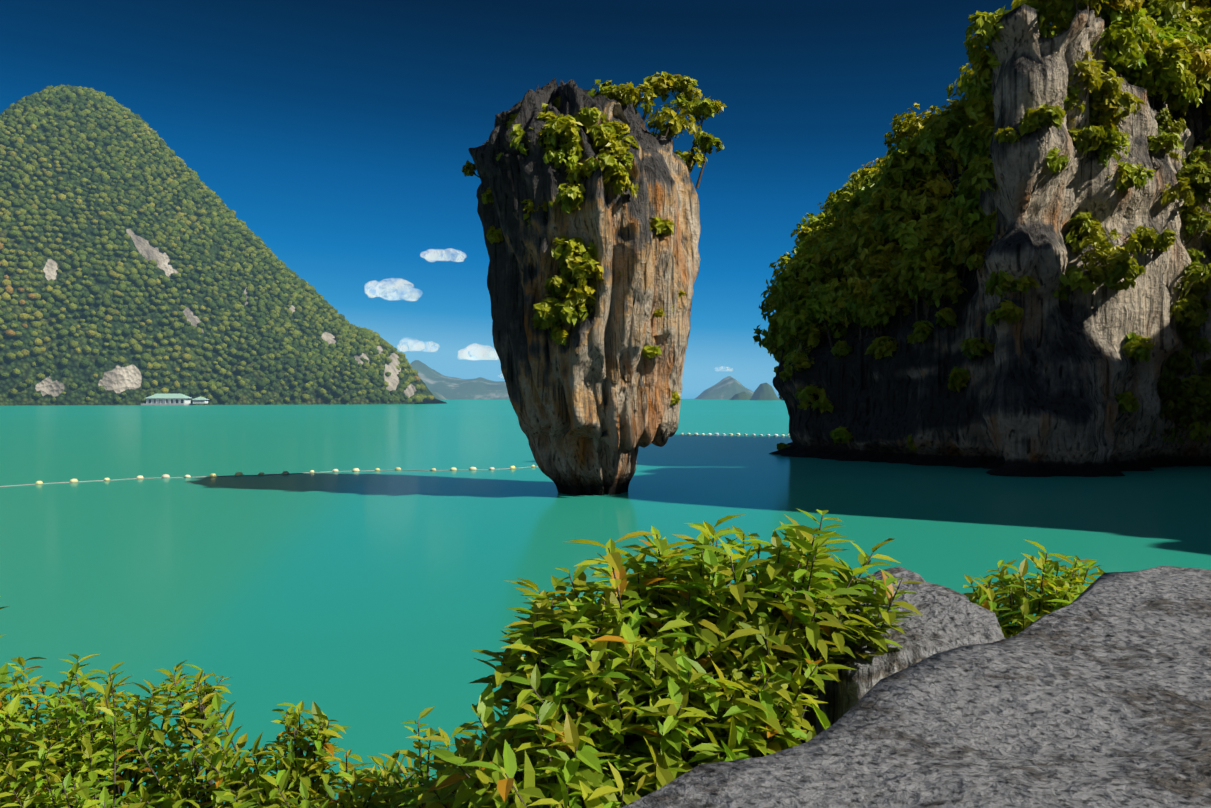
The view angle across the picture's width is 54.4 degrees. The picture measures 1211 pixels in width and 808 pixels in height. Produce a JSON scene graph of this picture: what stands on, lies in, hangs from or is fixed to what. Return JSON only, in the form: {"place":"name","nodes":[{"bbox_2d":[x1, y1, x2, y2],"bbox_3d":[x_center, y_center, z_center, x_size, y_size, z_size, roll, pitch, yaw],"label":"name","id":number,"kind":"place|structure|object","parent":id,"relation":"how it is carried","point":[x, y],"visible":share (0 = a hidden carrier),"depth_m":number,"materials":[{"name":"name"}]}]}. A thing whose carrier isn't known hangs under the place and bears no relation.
{"place":"outdoors","nodes":[
{"label":"outdoors","id":0,"kind":"place"},
{"bbox_2d":[0,93,445,405],"bbox_3d":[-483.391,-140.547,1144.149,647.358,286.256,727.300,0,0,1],"label":"island hill","id":1,"kind":"structure","parent":0,"point":[116,379],"depth_m":909.43,"materials":[{"name":"green plant"}]},
{"bbox_2d":[0,84,433,403],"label":"island trees","id":2,"kind":"object","parent":1,"relation":"on","point":[350,338],"visible":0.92,"depth_m":951.58,"materials":[{"name":"green plant"}]},
{"bbox_2d":[410,360,508,398],"bbox_3d":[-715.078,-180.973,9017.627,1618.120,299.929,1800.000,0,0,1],"label":"island","id":3,"kind":"structure","parent":0,"point":[433,380],"depth_m":8347.88,"materials":[{"name":"stone"}]},
{"bbox_2d":[0,0,1051,398],"label":"sky","id":4,"kind":"structure","parent":0,"point":[341,134],"materials":[{"name":"blue"}]},
{"bbox_2d":[0,508,1121,807],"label":"shrub","id":5,"kind":"object","parent":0,"point":[748,726],"depth_m":4.53,"materials":[{"name":"green plant"}]},
{"bbox_2d":[0,399,1210,807],"bbox_3d":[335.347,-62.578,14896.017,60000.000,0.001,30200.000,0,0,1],"label":"sea water","id":6,"kind":"structure","parent":0,"point":[370,605],"depth_m":42.47,"materials":[{"name":"teal liquid"}]},
{"bbox_2d":[141,394,208,404],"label":"pavilion","id":7,"kind":"structure","parent":6,"relation":"in","point":[168,399],"depth_m":870.54,"materials":[{"name":"paint"}]},
{"bbox_2d":[0,465,537,486],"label":"float line","id":8,"kind":"object","parent":6,"relation":"on","point":[262,473],"visible":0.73,"depth_m":73.07,"materials":[{"name":"white plastic"}]},
{"bbox_2d":[430,391,448,399],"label":"island","id":9,"kind":"structure","parent":6,"relation":"in","point":[438,396],"depth_m":4994.53,"materials":[{"name":"stone"}]},
{"bbox_2d":[469,77,700,495],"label":"rock pillar","id":10,"kind":"structure","parent":6,"relation":"in","point":[593,408],"depth_m":55.66,"materials":[{"name":"brown stone"}]},
{"bbox_2d":[462,71,726,405],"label":"ko tapu shrubs","id":11,"kind":"object","parent":10,"relation":"on","point":[576,257],"visible":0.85,"depth_m":54.33,"materials":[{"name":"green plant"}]},
{"bbox_2d":[695,376,753,398],"bbox_3d":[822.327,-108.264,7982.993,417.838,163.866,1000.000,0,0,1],"label":"island","id":12,"kind":"structure","parent":6,"relation":"on","point":[729,387],"depth_m":7598.57,"materials":[{"name":"grey stone"}]},
{"bbox_2d":[681,433,788,435],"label":"float line","id":13,"kind":"object","parent":6,"relation":"on","point":[732,434],"visible":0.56,"depth_m":153.94,"materials":[{"name":"white plastic"}]},
{"bbox_2d":[729,392,751,399],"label":"island","id":14,"kind":"structure","parent":6,"relation":"in","point":[743,396],"depth_m":4374.69,"materials":[{"name":"grey stone"}]},
{"bbox_2d":[750,383,779,399],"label":"island","id":15,"kind":"structure","parent":6,"relation":"on","point":[763,391],"depth_m":3698.59,"materials":[{"name":"stone"}]},
{"bbox_2d":[769,4,1210,476],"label":"cliff rock","id":16,"kind":"object","parent":6,"relation":"in","point":[1051,377],"visible":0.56,"depth_m":75.83,"materials":[{"name":"stone"}]},
{"bbox_2d":[753,0,1210,450],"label":"cliff trees","id":17,"kind":"object","parent":16,"relation":"on","point":[1153,40],"visible":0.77,"depth_m":81.82,"materials":[{"name":"green plant"}]},
{"bbox_2d":[771,0,1210,438],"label":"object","id":18,"kind":"object","parent":16,"relation":"on","point":[1153,105],"visible":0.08,"depth_m":82.56,"materials":[{"name":"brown plant"}]},
{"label":"ledge ground","id":19,"kind":"structure","parent":0,"visible":0},
{"bbox_2d":[772,566,1004,741],"bbox_3d":[1.234,1.205,5.255,0.895,0.841,1.129,0,0,-16],"label":"ledge rock","id":20,"kind":"object","parent":19,"relation":"on","point":[949,619],"visible":0.25,"depth_m":4.85,"materials":[{"name":"stone"}]},
{"bbox_2d":[622,566,1210,807],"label":"rock slab","id":21,"kind":"object","parent":19,"relation":"on","point":[1096,693],"visible":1,"depth_m":2.98,"materials":[{"name":"stone"}]}
]}

